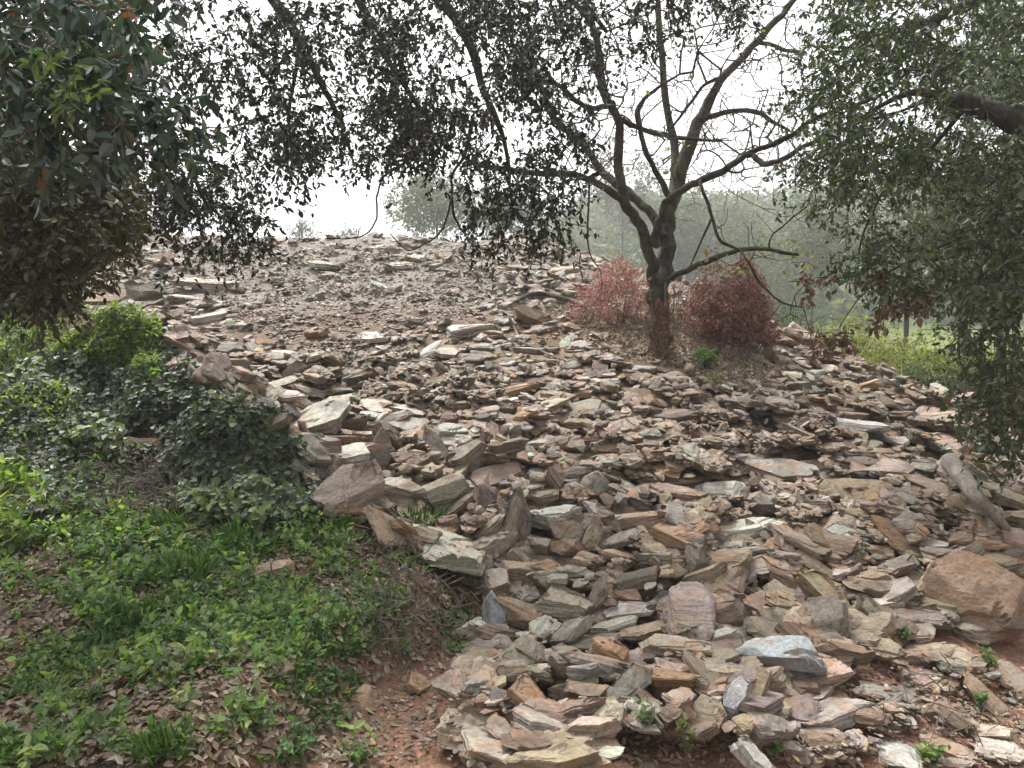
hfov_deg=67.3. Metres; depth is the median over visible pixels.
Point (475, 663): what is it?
rubble
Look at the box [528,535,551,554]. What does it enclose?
stone
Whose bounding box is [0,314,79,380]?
shrub
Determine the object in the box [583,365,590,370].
stone
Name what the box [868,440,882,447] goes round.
stone
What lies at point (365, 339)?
stone
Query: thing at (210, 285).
stone
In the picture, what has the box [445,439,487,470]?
stone
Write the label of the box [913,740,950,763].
weed
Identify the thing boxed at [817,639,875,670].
stone
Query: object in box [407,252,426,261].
stone
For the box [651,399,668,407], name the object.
stone
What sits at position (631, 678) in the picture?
stone
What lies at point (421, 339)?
stone
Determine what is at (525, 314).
stone
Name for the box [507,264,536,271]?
stone
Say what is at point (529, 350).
stone
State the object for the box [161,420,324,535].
ivy
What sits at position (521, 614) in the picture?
stone
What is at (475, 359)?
stone
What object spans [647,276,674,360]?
creeper
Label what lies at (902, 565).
stone
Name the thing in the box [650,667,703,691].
stone
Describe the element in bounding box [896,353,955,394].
bush
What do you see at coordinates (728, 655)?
stone
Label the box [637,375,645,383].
stone
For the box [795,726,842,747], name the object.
stone
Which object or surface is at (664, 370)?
stone
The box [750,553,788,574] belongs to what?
stone
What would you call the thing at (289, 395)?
stone
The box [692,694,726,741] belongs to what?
stone
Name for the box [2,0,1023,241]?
sky
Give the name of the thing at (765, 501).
stone
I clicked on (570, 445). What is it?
stone
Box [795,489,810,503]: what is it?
stone
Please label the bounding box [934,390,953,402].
stone
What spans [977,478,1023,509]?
stone
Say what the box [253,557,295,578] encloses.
stone
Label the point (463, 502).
stone
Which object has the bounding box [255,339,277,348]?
stone
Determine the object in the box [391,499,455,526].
grass tuft
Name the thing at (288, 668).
stone
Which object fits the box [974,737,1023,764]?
stone
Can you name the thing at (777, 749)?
weed
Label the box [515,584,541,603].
stone
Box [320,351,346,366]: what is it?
stone
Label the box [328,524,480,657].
dead stems
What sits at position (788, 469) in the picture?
stone
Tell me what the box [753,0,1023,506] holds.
evergreen tree
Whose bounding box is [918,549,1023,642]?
boulder
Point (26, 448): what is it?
ivy
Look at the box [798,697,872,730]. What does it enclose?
stone
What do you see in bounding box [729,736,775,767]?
stone
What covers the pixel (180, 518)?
grass tuft
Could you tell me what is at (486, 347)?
stone
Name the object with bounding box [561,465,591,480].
stone
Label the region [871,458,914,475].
stone
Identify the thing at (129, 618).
grass tuft
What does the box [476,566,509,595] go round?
stone
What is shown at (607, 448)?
stone
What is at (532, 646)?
stone
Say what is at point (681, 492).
stone
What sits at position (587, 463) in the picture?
stone
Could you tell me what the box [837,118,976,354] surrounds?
holm oak
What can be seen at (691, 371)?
stone
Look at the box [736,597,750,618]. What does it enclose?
stone
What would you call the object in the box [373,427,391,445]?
stone
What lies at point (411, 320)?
stone
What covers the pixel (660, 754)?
fallen leaves
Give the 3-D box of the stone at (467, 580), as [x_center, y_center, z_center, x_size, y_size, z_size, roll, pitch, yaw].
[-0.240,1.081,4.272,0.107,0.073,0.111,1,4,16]
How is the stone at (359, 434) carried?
on the rubble
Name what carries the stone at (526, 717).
on the rubble
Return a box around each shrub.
[0,0,230,219]
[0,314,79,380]
[0,452,50,558]
[52,299,164,386]
[199,342,283,404]
[225,418,282,458]
[283,214,325,237]
[335,221,364,235]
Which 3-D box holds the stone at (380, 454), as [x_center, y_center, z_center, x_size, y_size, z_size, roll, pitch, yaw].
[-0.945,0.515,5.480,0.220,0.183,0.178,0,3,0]
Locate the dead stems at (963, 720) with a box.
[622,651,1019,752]
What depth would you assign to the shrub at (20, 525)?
4.33 m
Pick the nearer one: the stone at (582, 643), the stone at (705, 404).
the stone at (582, 643)
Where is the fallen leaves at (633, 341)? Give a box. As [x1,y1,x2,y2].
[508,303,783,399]
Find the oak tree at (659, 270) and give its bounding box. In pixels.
[458,0,933,360]
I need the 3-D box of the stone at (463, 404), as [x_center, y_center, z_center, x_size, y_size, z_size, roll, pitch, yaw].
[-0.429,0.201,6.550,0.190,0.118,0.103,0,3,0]
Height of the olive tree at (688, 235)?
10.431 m
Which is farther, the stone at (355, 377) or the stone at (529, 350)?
the stone at (529, 350)
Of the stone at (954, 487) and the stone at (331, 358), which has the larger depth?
the stone at (331, 358)
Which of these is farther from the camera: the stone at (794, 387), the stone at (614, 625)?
the stone at (794, 387)
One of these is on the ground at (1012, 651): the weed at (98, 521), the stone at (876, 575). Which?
the weed at (98, 521)
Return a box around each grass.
[0,280,100,368]
[0,504,479,765]
[865,347,1023,412]
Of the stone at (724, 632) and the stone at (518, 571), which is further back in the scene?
the stone at (518, 571)
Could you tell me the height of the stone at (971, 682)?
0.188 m
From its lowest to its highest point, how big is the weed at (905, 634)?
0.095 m
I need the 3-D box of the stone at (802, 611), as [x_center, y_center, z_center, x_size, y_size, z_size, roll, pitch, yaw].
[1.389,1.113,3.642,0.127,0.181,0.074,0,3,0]
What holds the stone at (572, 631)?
on the ground at (1012, 651)
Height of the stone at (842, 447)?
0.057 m
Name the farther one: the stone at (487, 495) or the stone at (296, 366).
the stone at (296, 366)
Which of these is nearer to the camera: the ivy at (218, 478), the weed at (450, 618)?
the weed at (450, 618)
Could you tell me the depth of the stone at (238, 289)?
10.14 m
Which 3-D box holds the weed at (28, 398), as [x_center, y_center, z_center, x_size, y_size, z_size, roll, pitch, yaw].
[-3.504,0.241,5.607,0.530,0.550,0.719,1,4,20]
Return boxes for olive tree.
[378,158,490,240]
[465,190,547,237]
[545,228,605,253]
[577,131,668,260]
[629,186,767,279]
[706,195,819,327]
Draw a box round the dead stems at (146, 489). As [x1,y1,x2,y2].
[48,446,189,518]
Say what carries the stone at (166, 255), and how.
on the ground at (1012, 651)
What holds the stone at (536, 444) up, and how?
on the rubble
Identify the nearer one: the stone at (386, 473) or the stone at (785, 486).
the stone at (785, 486)
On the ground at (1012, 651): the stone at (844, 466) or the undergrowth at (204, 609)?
the undergrowth at (204, 609)
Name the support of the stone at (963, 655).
on the rubble
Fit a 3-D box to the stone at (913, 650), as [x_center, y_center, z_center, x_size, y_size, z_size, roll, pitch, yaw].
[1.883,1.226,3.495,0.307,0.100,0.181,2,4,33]
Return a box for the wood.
[1,178,1023,326]
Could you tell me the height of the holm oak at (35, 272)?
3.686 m
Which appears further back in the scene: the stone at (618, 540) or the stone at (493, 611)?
the stone at (618, 540)
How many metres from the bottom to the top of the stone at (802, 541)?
0.153 m
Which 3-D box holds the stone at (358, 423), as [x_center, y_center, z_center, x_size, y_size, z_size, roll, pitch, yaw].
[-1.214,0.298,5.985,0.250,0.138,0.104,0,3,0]
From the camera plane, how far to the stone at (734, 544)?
4.38 m
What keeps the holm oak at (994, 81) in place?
on the ground at (1012, 651)
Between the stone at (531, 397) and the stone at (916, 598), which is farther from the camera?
the stone at (531, 397)
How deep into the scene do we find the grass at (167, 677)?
3.20 m
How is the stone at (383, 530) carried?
on the ground at (1012, 651)
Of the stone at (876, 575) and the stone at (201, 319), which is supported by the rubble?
the stone at (876, 575)
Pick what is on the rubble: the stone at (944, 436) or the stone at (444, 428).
the stone at (444, 428)
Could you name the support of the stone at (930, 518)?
on the rubble
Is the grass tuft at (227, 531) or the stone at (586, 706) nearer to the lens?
the stone at (586, 706)
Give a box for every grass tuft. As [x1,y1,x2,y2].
[78,581,170,641]
[118,705,199,767]
[133,501,196,536]
[138,541,222,586]
[201,509,270,552]
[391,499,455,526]
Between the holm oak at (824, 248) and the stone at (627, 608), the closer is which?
the stone at (627, 608)
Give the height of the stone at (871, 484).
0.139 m
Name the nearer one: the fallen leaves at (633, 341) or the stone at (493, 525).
the stone at (493, 525)
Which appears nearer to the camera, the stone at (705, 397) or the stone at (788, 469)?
the stone at (788, 469)
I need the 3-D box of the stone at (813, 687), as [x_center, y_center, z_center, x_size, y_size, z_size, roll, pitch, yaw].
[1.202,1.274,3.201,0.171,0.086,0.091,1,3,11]
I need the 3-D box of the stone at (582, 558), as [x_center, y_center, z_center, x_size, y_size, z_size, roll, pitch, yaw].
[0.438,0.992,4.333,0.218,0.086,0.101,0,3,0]
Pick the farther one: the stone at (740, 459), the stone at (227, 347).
the stone at (227, 347)
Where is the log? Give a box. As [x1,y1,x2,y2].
[939,453,1010,530]
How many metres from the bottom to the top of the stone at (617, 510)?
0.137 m
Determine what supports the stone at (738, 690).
on the rubble
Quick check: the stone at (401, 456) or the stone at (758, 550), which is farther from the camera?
the stone at (401, 456)
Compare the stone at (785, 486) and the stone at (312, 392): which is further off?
the stone at (312, 392)
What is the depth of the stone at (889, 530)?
4.38 m
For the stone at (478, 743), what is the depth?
2.52 m
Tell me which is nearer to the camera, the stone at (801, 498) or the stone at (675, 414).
the stone at (801, 498)
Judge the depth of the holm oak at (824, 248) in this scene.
48.87 m
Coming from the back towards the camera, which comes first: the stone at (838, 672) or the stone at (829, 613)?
the stone at (829, 613)
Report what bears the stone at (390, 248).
on the ground at (1012, 651)
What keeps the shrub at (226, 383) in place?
on the ground at (1012, 651)
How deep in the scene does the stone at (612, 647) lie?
3.24 m
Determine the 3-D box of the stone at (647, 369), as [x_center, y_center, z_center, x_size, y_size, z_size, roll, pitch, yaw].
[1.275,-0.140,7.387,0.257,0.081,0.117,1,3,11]
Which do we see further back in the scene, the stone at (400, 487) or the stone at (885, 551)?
the stone at (400, 487)
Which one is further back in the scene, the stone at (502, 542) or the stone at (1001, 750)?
the stone at (502, 542)
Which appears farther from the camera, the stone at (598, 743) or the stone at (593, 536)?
the stone at (593, 536)
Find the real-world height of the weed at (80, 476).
0.486 m
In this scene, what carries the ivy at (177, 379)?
on the ground at (1012, 651)
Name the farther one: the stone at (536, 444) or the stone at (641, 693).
the stone at (536, 444)
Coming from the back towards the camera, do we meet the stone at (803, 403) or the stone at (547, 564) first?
the stone at (803, 403)
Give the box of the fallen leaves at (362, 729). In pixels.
[340,651,465,767]
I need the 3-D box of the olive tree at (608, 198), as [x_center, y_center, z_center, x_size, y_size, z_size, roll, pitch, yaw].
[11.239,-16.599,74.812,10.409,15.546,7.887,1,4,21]
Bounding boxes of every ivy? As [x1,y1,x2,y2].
[0,346,178,461]
[0,422,180,525]
[133,382,291,459]
[146,323,201,390]
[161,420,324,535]
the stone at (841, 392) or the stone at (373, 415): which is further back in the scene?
the stone at (841, 392)
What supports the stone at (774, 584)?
on the rubble
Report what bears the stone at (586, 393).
on the rubble
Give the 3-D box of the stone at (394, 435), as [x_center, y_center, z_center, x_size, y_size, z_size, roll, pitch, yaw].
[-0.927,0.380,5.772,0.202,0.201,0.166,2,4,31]
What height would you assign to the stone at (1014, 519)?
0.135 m
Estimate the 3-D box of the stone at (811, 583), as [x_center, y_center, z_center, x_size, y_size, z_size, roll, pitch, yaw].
[1.603,1.103,3.874,0.331,0.300,0.147,3,5,42]
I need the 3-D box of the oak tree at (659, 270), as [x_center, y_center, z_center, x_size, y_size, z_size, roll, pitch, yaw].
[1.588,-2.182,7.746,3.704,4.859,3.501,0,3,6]
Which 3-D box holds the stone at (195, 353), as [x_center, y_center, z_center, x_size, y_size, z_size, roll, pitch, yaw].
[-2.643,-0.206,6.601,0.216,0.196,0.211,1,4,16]
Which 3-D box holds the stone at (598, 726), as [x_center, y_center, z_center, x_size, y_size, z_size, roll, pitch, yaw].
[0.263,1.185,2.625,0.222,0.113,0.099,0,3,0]
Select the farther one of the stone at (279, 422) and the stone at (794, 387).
the stone at (794, 387)
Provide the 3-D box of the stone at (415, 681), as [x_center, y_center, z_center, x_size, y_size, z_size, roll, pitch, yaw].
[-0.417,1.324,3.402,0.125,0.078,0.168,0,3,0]
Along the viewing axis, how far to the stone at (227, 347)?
7.79 m
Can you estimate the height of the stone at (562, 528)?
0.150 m
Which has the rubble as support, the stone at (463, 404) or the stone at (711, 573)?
the stone at (711, 573)
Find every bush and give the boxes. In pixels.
[558,249,649,324]
[668,269,702,320]
[676,241,785,350]
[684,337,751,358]
[771,285,834,335]
[815,296,879,355]
[844,314,930,372]
[891,314,993,383]
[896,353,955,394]
[935,361,1002,396]
[949,325,1023,413]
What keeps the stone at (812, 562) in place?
on the rubble
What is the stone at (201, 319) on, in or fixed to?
on the ground at (1012, 651)
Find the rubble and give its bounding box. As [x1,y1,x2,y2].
[79,231,1023,767]
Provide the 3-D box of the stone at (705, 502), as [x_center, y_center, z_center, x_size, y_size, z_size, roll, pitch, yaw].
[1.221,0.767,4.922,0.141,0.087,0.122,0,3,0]
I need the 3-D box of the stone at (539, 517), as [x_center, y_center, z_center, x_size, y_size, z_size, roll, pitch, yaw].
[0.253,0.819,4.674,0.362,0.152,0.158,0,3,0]
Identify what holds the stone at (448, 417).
on the ground at (1012, 651)
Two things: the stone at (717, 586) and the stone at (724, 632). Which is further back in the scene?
the stone at (717, 586)
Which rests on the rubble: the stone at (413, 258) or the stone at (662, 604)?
the stone at (662, 604)
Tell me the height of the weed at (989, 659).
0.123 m
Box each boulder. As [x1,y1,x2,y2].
[735,635,827,675]
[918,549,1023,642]
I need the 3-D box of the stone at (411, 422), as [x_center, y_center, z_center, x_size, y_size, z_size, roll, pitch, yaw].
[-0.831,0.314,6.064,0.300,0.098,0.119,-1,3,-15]
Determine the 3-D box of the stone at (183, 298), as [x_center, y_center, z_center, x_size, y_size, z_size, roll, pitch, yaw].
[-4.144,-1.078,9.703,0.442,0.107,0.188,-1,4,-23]
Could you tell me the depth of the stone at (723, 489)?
5.11 m
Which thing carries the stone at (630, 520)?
on the rubble
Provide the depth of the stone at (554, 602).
3.81 m
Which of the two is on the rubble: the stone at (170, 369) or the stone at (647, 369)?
the stone at (170, 369)
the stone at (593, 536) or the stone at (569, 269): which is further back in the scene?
the stone at (569, 269)
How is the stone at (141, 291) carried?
on the ground at (1012, 651)
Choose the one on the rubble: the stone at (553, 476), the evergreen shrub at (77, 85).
the stone at (553, 476)
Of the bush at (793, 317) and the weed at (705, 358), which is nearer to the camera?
the weed at (705, 358)
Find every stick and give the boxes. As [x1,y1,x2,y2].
[508,316,521,344]
[517,339,565,360]
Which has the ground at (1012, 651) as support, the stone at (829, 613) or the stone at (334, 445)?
the stone at (334, 445)
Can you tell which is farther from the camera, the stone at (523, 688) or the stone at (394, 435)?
the stone at (394, 435)
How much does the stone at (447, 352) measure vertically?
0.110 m
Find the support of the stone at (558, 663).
on the rubble
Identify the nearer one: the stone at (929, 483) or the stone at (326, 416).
the stone at (929, 483)
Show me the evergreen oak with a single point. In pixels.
(407, 118)
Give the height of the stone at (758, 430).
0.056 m
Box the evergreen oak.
[18,0,776,303]
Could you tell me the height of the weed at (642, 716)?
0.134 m
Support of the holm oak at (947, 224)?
on the ground at (1012, 651)
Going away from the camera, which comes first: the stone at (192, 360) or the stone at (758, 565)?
the stone at (758, 565)
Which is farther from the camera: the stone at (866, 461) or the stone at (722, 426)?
the stone at (722, 426)
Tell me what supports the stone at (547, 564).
on the rubble
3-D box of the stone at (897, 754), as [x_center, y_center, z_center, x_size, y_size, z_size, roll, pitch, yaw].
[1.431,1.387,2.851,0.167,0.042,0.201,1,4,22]
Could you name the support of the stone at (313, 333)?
on the ground at (1012, 651)
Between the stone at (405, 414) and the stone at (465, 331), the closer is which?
the stone at (405, 414)
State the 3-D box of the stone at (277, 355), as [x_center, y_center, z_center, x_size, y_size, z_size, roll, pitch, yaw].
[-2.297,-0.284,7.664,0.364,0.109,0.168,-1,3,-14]
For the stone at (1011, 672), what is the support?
on the ground at (1012, 651)
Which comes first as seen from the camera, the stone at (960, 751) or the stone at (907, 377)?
the stone at (960, 751)
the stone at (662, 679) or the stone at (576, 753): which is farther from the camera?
the stone at (662, 679)
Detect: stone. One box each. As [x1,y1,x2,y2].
[80,289,129,304]
[123,281,175,300]
[152,253,179,260]
[158,349,186,357]
[168,294,202,301]
[168,358,181,371]
[174,277,239,292]
[186,358,199,372]
[187,311,227,324]
[188,349,204,358]
[216,341,244,354]
[230,285,247,292]
[230,358,252,368]
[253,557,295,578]
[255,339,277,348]
[259,652,295,679]
[260,390,308,401]
[262,293,268,303]
[264,412,292,432]
[265,350,294,360]
[268,375,298,386]
[282,360,304,377]
[285,389,312,409]
[292,393,353,434]
[295,384,326,397]
[303,326,329,338]
[306,260,341,269]
[309,459,385,511]
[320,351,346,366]
[320,436,341,452]
[324,387,353,395]
[324,435,360,444]
[339,442,369,466]
[341,414,370,430]
[342,369,375,384]
[349,306,375,313]
[351,331,389,343]
[351,684,378,709]
[352,431,373,438]
[360,399,393,412]
[360,410,379,419]
[363,505,408,548]
[364,443,395,469]
[368,244,401,251]
[369,280,387,290]
[372,422,402,447]
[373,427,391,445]
[378,409,413,422]
[381,325,402,332]
[382,469,398,477]
[382,477,429,505]
[387,417,425,429]
[388,262,417,269]
[390,451,429,465]
[395,380,419,386]
[403,670,430,693]
[406,315,428,325]
[406,339,419,347]
[406,524,486,576]
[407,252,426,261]
[414,337,426,341]
[419,360,430,370]
[420,340,444,356]
[422,473,474,512]
[423,427,447,458]
[428,451,440,461]
[434,347,458,357]
[434,361,447,373]
[434,422,468,436]
[434,514,459,525]
[439,411,459,422]
[445,323,497,339]
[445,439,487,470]
[445,491,475,514]
[451,400,470,411]
[458,573,472,585]
[459,353,483,364]
[461,727,515,766]
[465,343,494,352]
[470,462,520,486]
[475,513,505,537]
[476,532,518,555]
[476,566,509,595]
[477,483,496,507]
[481,589,506,623]
[483,554,493,570]
[489,737,612,767]
[495,283,507,289]
[495,402,519,414]
[495,593,543,629]
[495,659,530,681]
[497,300,512,309]
[499,360,515,366]
[501,487,531,542]
[502,560,535,584]
[502,633,541,664]
[504,673,547,706]
[505,382,540,395]
[506,547,531,561]
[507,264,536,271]
[511,347,549,354]
[512,302,551,324]
[512,703,566,731]
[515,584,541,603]
[519,392,536,401]
[527,439,546,447]
[527,468,541,475]
[528,487,558,503]
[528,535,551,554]
[529,504,581,530]
[530,559,564,571]
[534,585,594,620]
[543,465,564,488]
[545,574,567,587]
[546,517,583,539]
[547,650,570,675]
[548,539,585,557]
[549,266,579,273]
[550,614,595,646]
[551,646,564,650]
[554,565,594,577]
[558,697,605,716]
[559,360,581,369]
[561,417,584,428]
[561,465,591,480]
[563,398,601,415]
[563,438,590,451]
[564,681,609,696]
[566,662,603,680]
[566,714,621,737]
[567,633,621,649]
[571,551,608,567]
[572,389,592,397]
[579,459,592,466]
[580,471,608,500]
[582,515,605,550]
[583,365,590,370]
[586,574,607,614]
[588,636,628,661]
[590,615,637,633]
[590,738,621,749]
[596,442,620,453]
[597,358,627,367]
[600,527,641,549]
[602,549,639,564]
[603,601,654,618]
[607,483,626,493]
[611,663,651,696]
[612,503,635,514]
[612,566,659,596]
[614,509,663,529]
[616,375,625,379]
[618,694,630,726]
[619,620,663,640]
[622,387,651,396]
[627,488,636,499]
[632,365,657,373]
[636,685,664,729]
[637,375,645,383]
[637,634,711,657]
[639,481,707,500]
[643,524,689,548]
[644,468,686,473]
[647,408,692,420]
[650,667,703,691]
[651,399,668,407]
[655,595,668,612]
[657,369,670,372]
[682,561,727,582]
[683,542,706,573]
[684,362,695,375]
[689,425,706,438]
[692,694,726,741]
[694,388,707,401]
[694,481,745,500]
[698,496,712,507]
[700,402,713,407]
[700,574,746,596]
[709,648,739,662]
[711,626,743,641]
[715,599,744,625]
[717,421,728,432]
[718,517,786,537]
[718,541,745,548]
[723,675,752,719]
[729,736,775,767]
[731,713,754,736]
[733,454,763,464]
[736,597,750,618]
[739,546,773,556]
[740,712,800,746]
[745,458,816,480]
[747,490,779,513]
[749,667,771,695]
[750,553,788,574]
[754,427,775,432]
[762,579,786,590]
[764,523,831,557]
[782,740,802,755]
[783,381,819,390]
[783,483,798,491]
[792,681,820,694]
[794,399,810,407]
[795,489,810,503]
[795,549,836,579]
[795,569,850,608]
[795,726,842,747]
[796,601,810,617]
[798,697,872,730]
[806,595,851,638]
[812,364,838,373]
[815,477,892,498]
[816,513,841,527]
[817,442,848,450]
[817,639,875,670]
[817,657,854,686]
[833,462,849,469]
[834,419,890,432]
[837,389,846,395]
[838,411,869,420]
[838,456,878,466]
[851,598,904,609]
[855,594,908,638]
[856,379,884,390]
[857,570,891,579]
[865,544,894,560]
[865,633,906,660]
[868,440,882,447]
[870,515,911,551]
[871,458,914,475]
[873,739,922,767]
[875,393,898,408]
[876,554,920,577]
[883,435,909,446]
[888,411,917,420]
[889,376,909,384]
[894,608,946,626]
[901,473,951,493]
[902,642,960,666]
[908,460,937,474]
[909,587,922,602]
[917,410,957,425]
[918,545,967,559]
[919,732,977,764]
[920,539,948,546]
[920,700,979,732]
[923,513,944,525]
[931,642,987,674]
[933,432,966,443]
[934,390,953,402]
[938,757,975,767]
[943,522,958,527]
[946,529,973,546]
[951,484,959,490]
[962,452,987,472]
[963,671,1008,715]
[970,724,1013,741]
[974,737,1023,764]
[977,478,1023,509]
[982,550,1023,570]
[993,660,1023,691]
[1001,510,1023,528]
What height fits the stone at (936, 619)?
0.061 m
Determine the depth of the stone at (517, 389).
6.79 m
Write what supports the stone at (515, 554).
on the rubble
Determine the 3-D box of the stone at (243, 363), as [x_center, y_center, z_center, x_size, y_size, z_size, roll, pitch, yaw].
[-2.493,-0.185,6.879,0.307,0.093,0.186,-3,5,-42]
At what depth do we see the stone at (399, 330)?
8.44 m
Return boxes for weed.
[0,378,83,447]
[44,483,170,544]
[48,420,144,498]
[134,308,161,332]
[431,608,459,629]
[631,697,657,725]
[675,714,696,757]
[688,347,717,367]
[703,371,725,384]
[767,740,785,757]
[899,626,912,645]
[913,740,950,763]
[971,691,988,711]
[975,643,999,670]
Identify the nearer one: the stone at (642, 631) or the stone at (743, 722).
the stone at (743, 722)
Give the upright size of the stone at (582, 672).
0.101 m
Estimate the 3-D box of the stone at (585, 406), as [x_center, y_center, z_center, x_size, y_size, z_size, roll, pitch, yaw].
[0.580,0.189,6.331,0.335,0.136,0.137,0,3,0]
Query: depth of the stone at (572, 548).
4.42 m
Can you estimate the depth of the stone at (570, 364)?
7.48 m
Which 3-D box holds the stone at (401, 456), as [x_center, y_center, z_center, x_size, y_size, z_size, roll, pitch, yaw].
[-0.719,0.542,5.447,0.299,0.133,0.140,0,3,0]
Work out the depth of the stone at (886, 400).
7.04 m
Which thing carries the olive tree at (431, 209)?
on the ground at (1012, 651)
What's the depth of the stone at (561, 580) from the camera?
3.98 m
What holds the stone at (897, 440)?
on the rubble
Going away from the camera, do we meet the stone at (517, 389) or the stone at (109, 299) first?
the stone at (517, 389)
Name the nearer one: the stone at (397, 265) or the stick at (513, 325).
the stick at (513, 325)
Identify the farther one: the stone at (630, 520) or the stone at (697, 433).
the stone at (697, 433)
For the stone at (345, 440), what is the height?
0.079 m
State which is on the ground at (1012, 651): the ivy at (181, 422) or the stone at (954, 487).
the ivy at (181, 422)
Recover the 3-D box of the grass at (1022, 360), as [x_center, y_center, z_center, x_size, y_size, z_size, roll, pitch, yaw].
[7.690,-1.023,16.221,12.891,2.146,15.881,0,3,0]
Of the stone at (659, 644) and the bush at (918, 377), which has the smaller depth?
the stone at (659, 644)
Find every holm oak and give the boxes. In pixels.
[0,0,181,362]
[741,171,876,328]
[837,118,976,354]
[879,0,1023,351]
[890,101,1023,381]
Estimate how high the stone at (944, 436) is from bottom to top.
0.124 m
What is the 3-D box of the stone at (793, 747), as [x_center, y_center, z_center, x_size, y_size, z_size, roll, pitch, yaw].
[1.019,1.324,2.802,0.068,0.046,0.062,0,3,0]
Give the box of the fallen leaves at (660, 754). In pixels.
[614,663,1023,767]
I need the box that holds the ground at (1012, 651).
[0,215,1023,767]
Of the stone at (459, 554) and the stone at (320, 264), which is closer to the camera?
the stone at (459, 554)
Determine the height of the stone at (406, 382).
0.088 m
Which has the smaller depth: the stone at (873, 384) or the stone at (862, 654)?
the stone at (862, 654)
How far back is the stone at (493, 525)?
4.69 m
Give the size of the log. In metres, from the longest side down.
0.784 x 0.256 x 0.250 m
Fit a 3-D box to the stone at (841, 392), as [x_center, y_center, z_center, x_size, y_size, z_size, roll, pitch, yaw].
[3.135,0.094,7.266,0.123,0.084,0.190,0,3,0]
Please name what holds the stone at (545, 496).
on the rubble
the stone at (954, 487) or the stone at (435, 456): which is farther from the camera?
the stone at (435, 456)
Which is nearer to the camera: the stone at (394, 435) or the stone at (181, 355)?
the stone at (394, 435)
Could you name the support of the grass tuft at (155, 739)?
on the ground at (1012, 651)
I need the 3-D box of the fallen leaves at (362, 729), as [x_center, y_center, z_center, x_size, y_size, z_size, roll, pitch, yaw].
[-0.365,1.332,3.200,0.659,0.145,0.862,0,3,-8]
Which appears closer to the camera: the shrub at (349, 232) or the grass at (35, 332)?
the grass at (35, 332)
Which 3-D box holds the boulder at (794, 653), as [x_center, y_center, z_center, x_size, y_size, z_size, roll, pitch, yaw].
[1.163,1.191,3.331,0.378,0.231,0.248,1,4,22]
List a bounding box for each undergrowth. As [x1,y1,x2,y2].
[0,493,475,767]
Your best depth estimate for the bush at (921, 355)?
10.41 m
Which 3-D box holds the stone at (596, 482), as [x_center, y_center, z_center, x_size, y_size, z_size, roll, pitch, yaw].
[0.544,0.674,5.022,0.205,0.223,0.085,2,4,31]
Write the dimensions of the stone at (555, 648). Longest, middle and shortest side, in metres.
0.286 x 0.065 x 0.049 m
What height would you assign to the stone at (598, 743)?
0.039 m
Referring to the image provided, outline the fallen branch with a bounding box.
[513,291,577,305]
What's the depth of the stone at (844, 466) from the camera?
5.37 m
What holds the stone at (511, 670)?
on the rubble
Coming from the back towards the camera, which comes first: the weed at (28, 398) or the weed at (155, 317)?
the weed at (155, 317)
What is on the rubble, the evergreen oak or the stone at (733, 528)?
the stone at (733, 528)
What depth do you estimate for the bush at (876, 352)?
11.37 m
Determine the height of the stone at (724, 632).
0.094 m
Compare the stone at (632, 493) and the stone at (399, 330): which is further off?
the stone at (399, 330)
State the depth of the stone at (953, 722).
3.05 m
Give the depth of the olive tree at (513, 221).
62.95 m
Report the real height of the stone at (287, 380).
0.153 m
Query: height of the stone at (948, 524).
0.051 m
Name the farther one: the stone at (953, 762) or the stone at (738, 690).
the stone at (738, 690)
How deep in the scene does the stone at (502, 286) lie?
10.13 m
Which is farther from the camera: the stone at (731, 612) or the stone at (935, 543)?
the stone at (935, 543)
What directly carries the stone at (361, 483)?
on the ground at (1012, 651)
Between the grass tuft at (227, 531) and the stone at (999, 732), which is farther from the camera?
the grass tuft at (227, 531)
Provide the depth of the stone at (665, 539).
4.23 m
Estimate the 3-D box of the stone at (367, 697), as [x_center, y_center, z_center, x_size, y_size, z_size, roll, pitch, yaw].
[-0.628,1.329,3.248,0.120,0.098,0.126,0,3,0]
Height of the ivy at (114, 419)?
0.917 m
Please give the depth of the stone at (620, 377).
7.20 m
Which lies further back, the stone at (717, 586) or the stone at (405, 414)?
the stone at (405, 414)
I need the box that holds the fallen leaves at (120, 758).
[0,519,480,767]
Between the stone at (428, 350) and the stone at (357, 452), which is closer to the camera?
the stone at (357, 452)
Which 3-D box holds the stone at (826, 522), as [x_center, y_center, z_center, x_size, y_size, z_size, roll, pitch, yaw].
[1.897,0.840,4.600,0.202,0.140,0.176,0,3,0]
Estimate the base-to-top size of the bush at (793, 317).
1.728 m
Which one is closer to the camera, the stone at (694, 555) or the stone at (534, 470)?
the stone at (694, 555)
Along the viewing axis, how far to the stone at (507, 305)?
9.22 m
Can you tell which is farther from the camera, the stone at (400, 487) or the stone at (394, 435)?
the stone at (394, 435)
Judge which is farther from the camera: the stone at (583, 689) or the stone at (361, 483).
the stone at (361, 483)
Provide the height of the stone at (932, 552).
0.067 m

